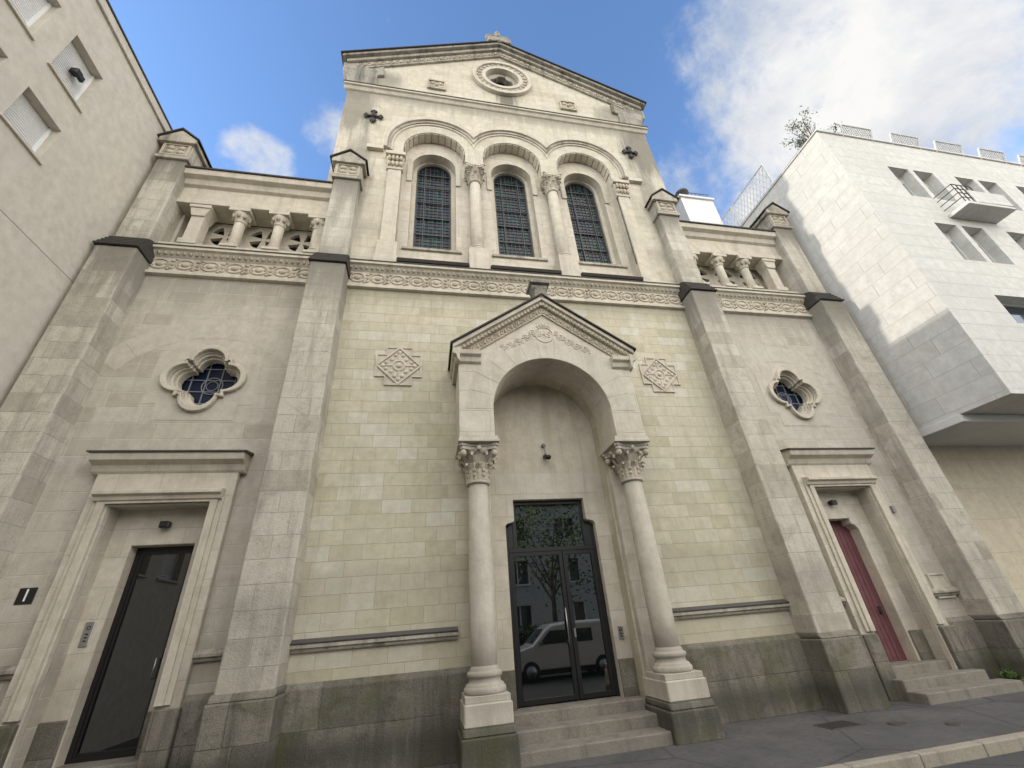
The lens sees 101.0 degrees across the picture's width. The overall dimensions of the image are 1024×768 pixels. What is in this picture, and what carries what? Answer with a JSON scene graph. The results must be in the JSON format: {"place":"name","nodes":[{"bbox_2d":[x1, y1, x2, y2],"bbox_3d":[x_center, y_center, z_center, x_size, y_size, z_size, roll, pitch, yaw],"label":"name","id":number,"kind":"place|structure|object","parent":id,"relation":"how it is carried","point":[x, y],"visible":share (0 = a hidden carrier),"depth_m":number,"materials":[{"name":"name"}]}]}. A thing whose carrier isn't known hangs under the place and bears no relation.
{"place":"outdoors","nodes":[
{"label":"outdoors","id":0,"kind":"place"},
{"bbox_2d":[0,275,304,767],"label":"aisle wall","id":1,"kind":"structure","parent":0,"point":[115,414],"depth_m":7.92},
{"bbox_2d":[140,339,263,420],"bbox_3d":[-6.340,-0.114,8.736,1.960,1.900,0.006,2,-30,-11],"label":"quatrefoil surround","id":2,"kind":"object","parent":1,"relation":"attached to","point":[163,400],"visible":0.74,"depth_m":8.65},
{"bbox_2d":[159,345,246,411],"bbox_3d":[-6.331,-0.139,8.693,1.574,1.574,0.094,2,-30,-11],"label":"quatrefoil hood","id":3,"kind":"object","parent":2,"relation":"attached to","point":[169,369],"visible":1,"depth_m":8.64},
{"bbox_2d":[190,684,286,767],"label":"buttress plinth","id":4,"kind":"structure","parent":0,"point":[240,730],"depth_m":5.75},
{"bbox_2d":[176,203,325,252],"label":"loggia columns","id":5,"kind":"structure","parent":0,"point":[203,219],"depth_m":10.95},
{"bbox_2d":[318,178,360,255],"bbox_3d":[-4.620,-4.231,11.345,0.690,3.500,0.380,2,-30,-11],"label":"buttress upper shaft","id":6,"kind":"object","parent":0,"point":[339,226],"visible":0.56,"depth_m":11.27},
{"bbox_2d":[331,152,366,190],"bbox_3d":[-4.785,-6.230,12.462,0.920,1.132,0.610,2,-30,-11],"label":"buttress pinnacle","id":7,"kind":"object","parent":6,"relation":"on","point":[351,158],"visible":0.66,"depth_m":12.26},
{"bbox_2d":[109,0,1023,225],"label":"sky","id":8,"kind":"structure","parent":0,"point":[259,83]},
{"bbox_2d":[500,658,639,710],"bbox_3d":[1.029,5.370,7.415,2.540,0.750,0.040,2,-30,-11],"label":"door granite base","id":9,"kind":"object","parent":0,"point":[630,686],"visible":0.44,"depth_m":7.58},
{"bbox_2d":[606,459,654,673],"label":"portal pier","id":10,"kind":"structure","parent":0,"point":[645,635],"depth_m":8.22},
{"bbox_2d":[655,215,703,283],"bbox_3d":[5.270,-3.967,13.276,0.690,3.500,0.380,2,-30,-11],"label":"buttress upper shaft","id":11,"kind":"object","parent":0,"point":[679,255],"visible":0.65,"depth_m":13.21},
{"bbox_2d":[425,691,1023,767],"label":"sidewalk","id":12,"kind":"structure","parent":0,"point":[799,740],"depth_m":6.05,"materials":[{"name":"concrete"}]},
{"bbox_2d":[0,245,149,580],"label":"buttress shaft","id":13,"kind":"object","parent":12,"relation":"on","point":[41,407],"visible":0.8,"depth_m":7.75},
{"bbox_2d":[92,235,154,263],"bbox_3d":[-8.787,-3.159,9.675,0.870,0.566,0.660,2,-30,-11],"label":"buttress cap","id":14,"kind":"object","parent":13,"relation":"on","point":[144,247],"visible":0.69,"depth_m":9.51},
{"bbox_2d":[115,159,187,242],"bbox_3d":[-8.958,-4.233,10.697,0.690,3.500,0.830,2,-30,-11],"label":"buttress upper shaft","id":15,"kind":"object","parent":14,"relation":"on","point":[154,213],"visible":0.44,"depth_m":10.49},
{"bbox_2d":[154,131,209,167],"bbox_3d":[-9.123,-6.233,11.814,0.920,1.132,1.060,2,-30,-11],"label":"buttress pinnacle","id":16,"kind":"object","parent":15,"relation":"on","point":[196,157],"visible":0.46,"depth_m":11.46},
{"bbox_2d":[0,707,182,767],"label":"side portal granite base","id":17,"kind":"object","parent":12,"relation":"on","point":[157,739],"visible":0.79,"depth_m":5.88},
{"bbox_2d":[0,473,240,767],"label":"side portal surround","id":18,"kind":"object","parent":17,"relation":"on","point":[229,482],"visible":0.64,"depth_m":6.86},
{"bbox_2d":[2,452,250,722],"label":"side portal mouldings","id":19,"kind":"object","parent":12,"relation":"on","point":[158,462],"visible":1,"depth_m":7.09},
{"bbox_2d":[41,509,207,767],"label":"side door wall","id":20,"kind":"structure","parent":19,"relation":"attached to","point":[133,532],"depth_m":6.90,"materials":[{"name":"stone"}]},
{"bbox_2d":[64,546,193,764],"bbox_3d":[-6.024,4.193,6.845,0.980,2.947,0.132,2,-30,-11],"label":"glass side door","id":21,"kind":"structure","parent":20,"relation":"attached to","point":[115,710],"depth_m":6.73,"materials":[{"name":"glass"}]},
{"bbox_2d":[168,692,213,767],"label":"granite plinth","id":22,"kind":"structure","parent":12,"relation":"on","point":[193,705],"depth_m":6.03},
{"bbox_2d":[214,261,348,694],"bbox_3d":[-4.188,0.951,8.423,0.800,8.470,0.850,2,-30,-11],"label":"buttress shaft","id":23,"kind":"object","parent":12,"relation":"on","point":[256,651],"visible":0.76,"depth_m":7.35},
{"bbox_2d":[275,666,470,767],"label":"granite plinth","id":24,"kind":"structure","parent":12,"relation":"on","point":[407,720],"depth_m":6.42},
{"bbox_2d":[457,721,520,767],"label":"column plinth","id":25,"kind":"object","parent":12,"relation":"on","point":[493,747],"visible":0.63,"depth_m":5.89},
{"bbox_2d":[460,698,513,729],"bbox_3d":[-0.410,5.001,6.479,0.720,0.280,0.880,2,-30,-11],"label":"portal pedestal","id":26,"kind":"object","parent":25,"relation":"on","point":[484,715],"visible":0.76,"depth_m":6.11,"materials":[{"name":"stone"}]},
{"bbox_2d":[455,435,702,704],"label":"portal columns","id":27,"kind":"structure","parent":25,"relation":"on","point":[486,684],"depth_m":7.38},
{"bbox_2d":[448,293,635,369],"bbox_3d":[0.631,-1.221,10.191,4.260,1.584,1.130,2,-30,-11],"label":"portal rake slate","id":28,"kind":"object","parent":27,"relation":"on","point":[554,302],"visible":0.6,"depth_m":9.82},
{"bbox_2d":[456,315,645,448],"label":"portal arch block","id":29,"kind":"structure","parent":27,"relation":"on","point":[590,392],"depth_m":9.46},
{"bbox_2d":[450,297,633,367],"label":"portal rake cornice","id":30,"kind":"structure","parent":29,"relation":"attached to","point":[551,305],"depth_m":9.84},
{"bbox_2d":[450,346,635,384],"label":"portal eave cornice","id":31,"kind":"structure","parent":29,"relation":"attached to","point":[465,356],"depth_m":9.13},
{"bbox_2d":[458,301,629,355],"bbox_3d":[0.632,-1.059,10.168,4.020,1.568,1.010,2,-30,-11],"label":"portal rake mould","id":32,"kind":"object","parent":29,"relation":"attached to","point":[565,320],"visible":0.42,"depth_m":9.86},
{"bbox_2d":[466,307,622,355],"bbox_3d":[0.637,-0.905,10.120,3.920,1.642,0.940,2,-30,-11],"label":"portal rake band","id":33,"kind":"object","parent":29,"relation":"attached to","point":[553,321],"visible":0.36,"depth_m":9.85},
{"bbox_2d":[463,302,626,355],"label":"portal rake dentils","id":34,"kind":"object","parent":29,"relation":"attached to","point":[554,318],"visible":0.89,"depth_m":9.83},
{"bbox_2d":[466,338,634,410],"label":"portal voussoirs","id":35,"kind":"object","parent":29,"relation":"attached to","point":[560,350],"visible":1,"depth_m":9.34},
{"bbox_2d":[457,445,648,482],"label":"portal capital leaves","id":36,"kind":"object","parent":27,"relation":"attached to","point":[475,469],"visible":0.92,"depth_m":8.48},
{"bbox_2d":[286,288,795,696],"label":"central wall","id":37,"kind":"structure","parent":12,"relation":"on","point":[387,550],"depth_m":8.69,"materials":[{"name":"stone"}]},
{"bbox_2d":[289,631,457,653],"bbox_3d":[-2.243,4.247,6.993,2.680,0.160,0.100,2,-30,-11],"label":"string course","id":38,"kind":"object","parent":37,"relation":"attached to","point":[357,643],"visible":0.78,"depth_m":6.95,"materials":[{"name":"stone"}]},
{"bbox_2d":[290,626,457,644],"bbox_3d":[-2.247,4.179,7.023,2.680,0.070,0.115,2,-30,-11],"label":"string course flashing","id":39,"kind":"object","parent":38,"relation":"on","point":[367,636],"visible":0.86,"depth_m":7.00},
{"bbox_2d":[374,346,421,385],"bbox_3d":[-2.593,-0.421,9.685,1.040,1.040,0.070,2,-30,-11],"label":"diamond cross relief","id":40,"kind":"object","parent":37,"relation":"attached to","point":[397,366],"visible":1,"depth_m":9.67,"materials":[{"name":"stone"}]},
{"bbox_2d":[347,259,684,309],"bbox_3d":[0.391,-2.545,11.757,9.360,0.810,0.700,2,-30,-11],"label":"frieze band","id":41,"kind":"object","parent":37,"relation":"on","point":[390,286],"visible":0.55,"depth_m":11.43,"materials":[{"name":"stone"}]},
{"bbox_2d":[312,90,675,283],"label":"wall","id":42,"kind":"structure","parent":41,"relation":"on","point":[358,131],"depth_m":14.63,"materials":[{"name":"stone"}]},
{"bbox_2d":[344,81,647,134],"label":"gable cornice","id":43,"kind":"structure","parent":42,"relation":"attached to","point":[393,92],"depth_m":15.78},
{"bbox_2d":[377,58,618,121],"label":"gable wall","id":44,"kind":"structure","parent":42,"relation":"on","point":[544,93],"depth_m":16.73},
{"bbox_2d":[342,42,644,110],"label":"gable rake cornice","id":45,"kind":"structure","parent":44,"relation":"attached to","point":[346,56],"depth_m":17.76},
{"bbox_2d":[347,47,640,110],"bbox_3d":[-0.479,-12.967,17.635,11.700,3.257,0.560,2,-30,-11],"label":"gable rake mould","id":46,"kind":"object","parent":44,"relation":"attached to","point":[478,51],"visible":0.42,"depth_m":17.78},
{"bbox_2d":[356,52,631,108],"bbox_3d":[-0.472,-12.752,17.570,11.240,3.336,0.460,2,-30,-11],"label":"gable rake carved band","id":47,"kind":"object","parent":44,"relation":"attached to","point":[448,60],"visible":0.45,"depth_m":17.72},
{"bbox_2d":[341,40,646,107],"bbox_3d":[-0.482,-13.177,17.681,12.120,3.248,0.790,2,-30,-11],"label":"gable rake slate","id":48,"kind":"object","parent":44,"relation":"attached to","point":[477,42],"visible":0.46,"depth_m":17.74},
{"bbox_2d":[472,61,531,96],"bbox_3d":[-0.392,-12.382,17.111,2.440,2.440,0.140,2,-30,-11],"label":"oculus outer ring","id":49,"kind":"object","parent":44,"relation":"attached to","point":[483,85],"visible":0.86,"depth_m":16.82,"materials":[{"name":"stone"}]},
{"bbox_2d":[367,124,642,184],"bbox_3d":[-0.033,-8.148,14.692,9.400,1.920,0.130,2,-30,-11],"label":"arcade band","id":50,"kind":"object","parent":42,"relation":"attached to","point":[380,148],"visible":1,"depth_m":14.96,"materials":[{"name":"stone"}]},
{"bbox_2d":[382,117,629,179],"bbox_3d":[-0.048,-8.334,14.798,8.520,2.010,0.130,2,-30,-11],"label":"arcade hood mould","id":51,"kind":"object","parent":42,"relation":"attached to","point":[393,127],"visible":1,"depth_m":15.07,"materials":[{"name":"stone"}]},
{"bbox_2d":[404,134,608,180],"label":"arch soffit stones","id":52,"kind":"object","parent":42,"relation":"attached to","point":[426,138],"visible":0.95,"depth_m":15.00,"materials":[{"name":"stone"}]},
{"bbox_2d":[397,143,632,275],"bbox_3d":[0.044,-5.781,13.978,7.800,7.100,0.260,2,-30,-11],"label":"window wall","id":53,"kind":"structure","parent":42,"relation":"attached to","point":[546,245],"depth_m":13.66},
{"bbox_2d":[414,168,449,249],"bbox_3d":[-2.557,-5.684,13.713,1.200,4.350,0.040,2,-30,-11],"label":"stained glass window","id":54,"kind":"structure","parent":53,"relation":"attached to","point":[439,225],"depth_m":13.59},
{"bbox_2d":[413,166,450,249],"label":"window lead lines","id":55,"kind":"object","parent":54,"relation":"attached to","point":[417,202],"depth_m":13.71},
{"bbox_2d":[408,163,616,263],"bbox_3d":[0.000,-5.660,14.186,7.800,7.100,0.230,2,-30,-11],"label":"window reveal","id":56,"kind":"object","parent":53,"relation":"attached to","point":[531,221],"depth_m":14.09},
{"bbox_2d":[494,177,531,256],"bbox_3d":[-0.006,-5.615,14.211,1.200,4.350,0.040,2,-30,-11],"label":"stained glass window","id":57,"kind":"structure","parent":53,"relation":"attached to","point":[502,250],"depth_m":14.10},
{"bbox_2d":[493,175,533,256],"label":"window lead lines","id":58,"kind":"object","parent":57,"relation":"attached to","point":[511,212],"depth_m":14.20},
{"bbox_2d":[565,185,607,262],"bbox_3d":[2.545,-5.548,14.710,1.200,4.350,0.040,2,-30,-11],"label":"stained glass window","id":59,"kind":"structure","parent":53,"relation":"attached to","point":[591,229],"depth_m":14.61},
{"bbox_2d":[565,183,610,263],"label":"window lead lines","id":60,"kind":"object","parent":59,"relation":"attached to","point":[577,219],"depth_m":14.69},
{"bbox_2d":[373,150,660,281],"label":"arcade columns","id":61,"kind":"structure","parent":42,"relation":"attached to","point":[566,262],"depth_m":12.72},
{"bbox_2d":[387,154,629,194],"bbox_3d":[0.049,-6.693,14.076,8.074,0.637,0.718,2,-30,-11],"label":"arcade capitals carving","id":62,"kind":"object","parent":61,"relation":"attached to","point":[472,173],"visible":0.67,"depth_m":13.86},
{"bbox_2d":[397,257,642,280],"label":"slate sill","id":63,"kind":"structure","parent":42,"relation":"attached to","point":[496,267],"depth_m":11.65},
{"bbox_2d":[350,265,682,304],"bbox_3d":[0.471,-2.679,11.594,9.391,0.530,0.136,2,-30,-11],"label":"frieze carving","id":64,"kind":"object","parent":41,"relation":"attached to","point":[500,284],"visible":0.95,"depth_m":11.43,"materials":[{"name":"stone"}]},
{"bbox_2d":[490,385,598,473],"bbox_3d":[0.626,1.068,10.064,2.620,2.280,0.310,2,-30,-11],"label":"tympanum","id":65,"kind":"object","parent":37,"relation":"attached to","point":[529,420],"visible":0.71,"depth_m":9.85,"materials":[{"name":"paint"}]},
{"bbox_2d":[490,472,632,696],"bbox_3d":[0.867,3.920,8.441,2.620,4.300,0.320,2,-30,-11],"label":"door jamb wall","id":66,"kind":"structure","parent":37,"relation":"attached to","point":[586,489],"depth_m":8.77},
{"bbox_2d":[506,500,620,708],"bbox_3d":[0.882,4.080,8.343,1.940,3.564,0.132,2,-30,-11],"label":"glass entrance door","id":67,"kind":"structure","parent":66,"relation":"attached to","point":[562,645],"depth_m":8.09,"materials":[{"name":"glass"}]},
{"bbox_2d":[515,504,583,547],"bbox_3d":[0.784,2.993,8.989,1.600,0.940,0.010,2,-30,-11],"label":"transom glass","id":68,"kind":"object","parent":67,"relation":"in","point":[553,525],"visible":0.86,"depth_m":8.97,"materials":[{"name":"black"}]},
{"bbox_2d":[638,357,680,392],"bbox_3d":[3.823,-0.250,10.938,1.040,1.040,0.070,2,-30,-11],"label":"diamond cross relief","id":69,"kind":"object","parent":37,"relation":"attached to","point":[658,374],"visible":1,"depth_m":10.93,"materials":[{"name":"stone"}]},
{"bbox_2d":[673,603,789,619],"bbox_3d":[4.272,4.421,8.265,2.680,0.160,0.100,2,-30,-11],"label":"string course","id":70,"kind":"object","parent":37,"relation":"attached to","point":[728,611],"visible":0.65,"depth_m":8.22,"materials":[{"name":"stone"}]},
{"bbox_2d":[513,695,673,767],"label":"portal steps","id":71,"kind":"structure","parent":12,"relation":"on","point":[574,730],"depth_m":6.59,"materials":[{"name":"stone"}]},
{"bbox_2d":[645,696,724,745],"bbox_3d":[2.770,5.497,6.830,0.820,0.700,0.930,2,-30,-11],"label":"column plinth","id":72,"kind":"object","parent":12,"relation":"on","point":[691,722],"visible":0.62,"depth_m":6.51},
{"bbox_2d":[642,676,709,702],"bbox_3d":[2.730,5.085,7.092,0.720,0.280,0.880,2,-30,-11],"label":"portal pedestal","id":73,"kind":"object","parent":72,"relation":"on","point":[681,690],"visible":0.86,"depth_m":6.75,"materials":[{"name":"stone"}]},
{"bbox_2d":[680,633,823,723],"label":"granite plinth","id":74,"kind":"structure","parent":12,"relation":"on","point":[753,678],"depth_m":7.70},
{"bbox_2d":[682,290,852,632],"bbox_3d":[5.702,1.215,10.354,0.800,8.470,0.850,2,-30,-11],"label":"buttress shaft","id":75,"kind":"object","parent":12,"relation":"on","point":[806,583],"visible":0.77,"depth_m":9.44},
{"bbox_2d":[796,629,891,713],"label":"buttress plinth","id":76,"kind":"structure","parent":12,"relation":"on","point":[846,678],"depth_m":7.59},
{"bbox_2d":[781,449,944,631],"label":"side portal mouldings","id":77,"kind":"object","parent":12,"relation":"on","point":[791,457],"visible":0.97,"depth_m":9.84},
{"bbox_2d":[817,491,920,660],"bbox_3d":[7.877,4.332,9.648,1.640,3.750,0.370,2,-30,-11],"label":"side door wall","id":78,"kind":"structure","parent":77,"relation":"on","point":[847,510],"depth_m":9.73,"materials":[{"name":"stone"}]},
{"bbox_2d":[829,521,906,661],"bbox_3d":[7.820,4.599,9.592,0.930,2.880,0.060,2,-30,-11],"label":"red plank door","id":79,"kind":"structure","parent":78,"relation":"attached to","point":[887,635],"depth_m":9.53,"materials":[{"name":"paint"}]},
{"bbox_2d":[808,300,1023,614],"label":"buttress shaft","id":80,"kind":"object","parent":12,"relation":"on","point":[973,571],"visible":0.7,"depth_m":10.34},
{"bbox_2d":[861,625,976,700],"bbox_3d":[8.078,5.642,8.441,2.320,1.260,0.450,2,-30,-11],"label":"side portal granite base","id":81,"kind":"object","parent":12,"relation":"on","point":[952,640],"visible":0.41,"depth_m":8.43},
{"bbox_2d":[788,465,957,668],"bbox_3d":[7.953,3.934,9.314,2.240,4.700,0.120,2,-30,-11],"label":"side portal surround","id":82,"kind":"object","parent":81,"relation":"on","point":[798,472],"visible":0.42,"depth_m":9.52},
{"bbox_2d":[890,659,1023,704],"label":"side portal steps","id":83,"kind":"structure","parent":12,"relation":"on","point":[933,681],"depth_m":7.87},
{"bbox_2d":[946,616,1003,678],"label":"granite plinth","id":84,"kind":"structure","parent":12,"relation":"on","point":[978,650],"depth_m":8.76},
{"bbox_2d":[928,446,1023,607],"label":"ground floor wall","id":85,"kind":"structure","parent":12,"relation":"on","point":[986,483],"depth_m":11.33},
{"bbox_2d":[918,414,1023,446],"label":"soffit","id":86,"kind":"object","parent":85,"relation":"on","point":[978,430],"visible":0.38,"depth_m":10.95,"materials":[{"name":"paint"}]},
{"bbox_2d":[742,132,1023,429],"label":"clad walls","id":87,"kind":"structure","parent":86,"relation":"on","point":[940,329],"depth_m":12.38,"materials":[{"name":"stone"}]},
{"bbox_2d":[721,124,1023,225],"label":"roof lattice railings","id":88,"kind":"object","parent":87,"relation":"on","point":[991,154],"visible":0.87,"depth_m":15.92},
{"bbox_2d":[740,129,1023,226],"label":"roof coping","id":89,"kind":"object","parent":87,"relation":"on","point":[845,135],"visible":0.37,"depth_m":15.35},
{"bbox_2d":[948,190,1016,223],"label":"balcony slabs","id":90,"kind":"structure","parent":87,"relation":"attached to","point":[990,208],"depth_m":12.94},
{"bbox_2d":[967,612,1023,680],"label":"buttress plinth","id":91,"kind":"structure","parent":12,"relation":"on","point":[1002,635],"depth_m":8.57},
{"bbox_3d":[6.213,5.168,19.259,3.900,12.600,17.380,2,-30,-11],"label":"aisle","id":92,"kind":"object","parent":12,"relation":"on","visible":0},
{"bbox_2d":[675,188,723,224],"bbox_3d":[8.512,-6.059,18.646,1.790,6.340,1.360,2,-30,-11],"label":"roof chimney","id":93,"kind":"object","parent":92,"relation":"on","point":[691,207],"visible":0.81,"depth_m":19.04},
{"bbox_2d":[715,288,811,318],"bbox_3d":[7.505,-2.356,13.146,3.700,0.810,0.700,2,-30,-11],"label":"frieze band","id":94,"kind":"object","parent":92,"relation":"attached to","point":[768,312],"visible":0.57,"depth_m":12.98,"materials":[{"name":"stone"}]},
{"bbox_2d":[697,266,767,289],"bbox_3d":[7.330,-3.331,14.175,3.700,1.380,0.100,2,-30,-11],"label":"loggia openwork screen","id":95,"kind":"object","parent":94,"relation":"on","point":[711,277],"visible":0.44,"depth_m":14.29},
{"bbox_2d":[680,222,798,292],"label":"loggia entablature","id":96,"kind":"structure","parent":94,"relation":"on","point":[707,241],"depth_m":14.23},
{"bbox_2d":[691,251,788,290],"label":"loggia columns","id":97,"kind":"structure","parent":94,"relation":"on","point":[764,268],"depth_m":13.85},
{"bbox_2d":[740,346,845,389],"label":"relieving arch","id":98,"kind":"structure","parent":92,"relation":"attached to","point":[760,354],"depth_m":12.07,"materials":[{"name":"stone"}]},
{"bbox_2d":[772,228,826,293],"bbox_3d":[9.527,-3.741,14.306,0.690,3.500,0.830,2,-30,-11],"label":"buttress upper shaft","id":99,"kind":"object","parent":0,"point":[795,271],"visible":0.4,"depth_m":14.07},
{"bbox_2d":[724,313,967,659],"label":"aisle wall","id":100,"kind":"structure","parent":0,"point":[848,428],"depth_m":10.90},
{"bbox_2d":[754,363,832,425],"bbox_3d":[7.631,0.258,11.464,1.960,1.900,0.006,2,-30,-11],"label":"quatrefoil surround","id":101,"kind":"object","parent":100,"relation":"attached to","point":[766,376],"visible":0.75,"depth_m":11.37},
{"bbox_2d":[768,367,820,419],"bbox_3d":[7.640,0.233,11.421,1.574,1.574,0.094,2,-30,-11],"label":"quatrefoil hood","id":102,"kind":"object","parent":101,"relation":"attached to","point":[776,398],"visible":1,"depth_m":11.34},
{"bbox_2d":[933,751,1023,767],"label":"road","id":103,"kind":"structure","parent":0,"point":[1013,760],"depth_m":5.12,"materials":[{"name":"asphalt"}]},
{"bbox_3d":[-8.210,4.784,16.443,3.900,12.600,17.380,2,-30,-11],"label":"aisle","id":104,"kind":"object","parent":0,"visible":0},
{"bbox_2d":[104,319,291,369],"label":"relieving arch","id":105,"kind":"structure","parent":104,"relation":"attached to","point":[122,354],"depth_m":9.26,"materials":[{"name":"stone"}]},
{"bbox_2d":[170,354,239,405],"bbox_3d":[-6.371,-0.028,8.882,1.419,1.419,0.260,2,-30,-11],"label":"quatrefoil splay","id":106,"kind":"object","parent":104,"relation":"attached to","point":[179,377],"visible":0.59,"depth_m":8.94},
{"bbox_2d":[182,364,237,404],"bbox_3d":[-6.404,0.063,9.037,1.600,1.600,0.015,2,-30,-11],"label":"quatrefoil stained glass","id":107,"kind":"object","parent":106,"relation":"in","point":[196,386],"visible":0.14,"depth_m":9.06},
{"bbox_2d":[144,244,309,284],"bbox_3d":[-6.722,-2.735,10.368,3.700,0.810,0.700,2,-30,-11],"label":"frieze band","id":108,"kind":"object","parent":104,"relation":"attached to","point":[201,274],"visible":0.32,"depth_m":10.15,"materials":[{"name":"stone"}]},
{"bbox_2d":[149,250,309,278],"bbox_3d":[-6.639,-2.869,10.205,3.734,0.530,0.136,2,-30,-11],"label":"frieze carving","id":109,"kind":"object","parent":108,"relation":"attached to","point":[160,263],"visible":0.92,"depth_m":10.15,"materials":[{"name":"stone"}]},
{"bbox_2d":[158,168,332,254],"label":"loggia entablature","id":110,"kind":"structure","parent":108,"relation":"on","point":[221,192],"depth_m":11.43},
{"bbox_2d":[202,223,312,251],"bbox_3d":[-6.897,-3.710,11.397,3.700,1.380,0.100,2,-30,-11],"label":"loggia openwork screen","id":111,"kind":"object","parent":108,"relation":"on","point":[249,239],"visible":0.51,"depth_m":11.50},
{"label":"ground","id":112,"kind":"structure","parent":0,"visible":0},
{"bbox_2d":[0,0,163,406],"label":"walls","id":113,"kind":"structure","parent":112,"relation":"on","point":[68,201],"depth_m":8.40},
{"bbox_2d":[0,0,82,164],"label":"window sills","id":114,"kind":"structure","parent":113,"relation":"attached to","point":[3,117],"depth_m":7.70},
{"bbox_2d":[3,0,90,147],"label":"roller shutters","id":115,"kind":"object","parent":113,"relation":"attached to","point":[25,120],"visible":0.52,"depth_m":8.07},
{"bbox_2d":[96,0,170,131],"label":"roof parapet","id":116,"kind":"structure","parent":113,"relation":"on","point":[125,48],"depth_m":10.29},
{"bbox_2d":[818,731,1023,767],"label":"kerb","id":117,"kind":"structure","parent":112,"relation":"on","point":[932,757],"depth_m":5.23,"materials":[{"name":"stone"}]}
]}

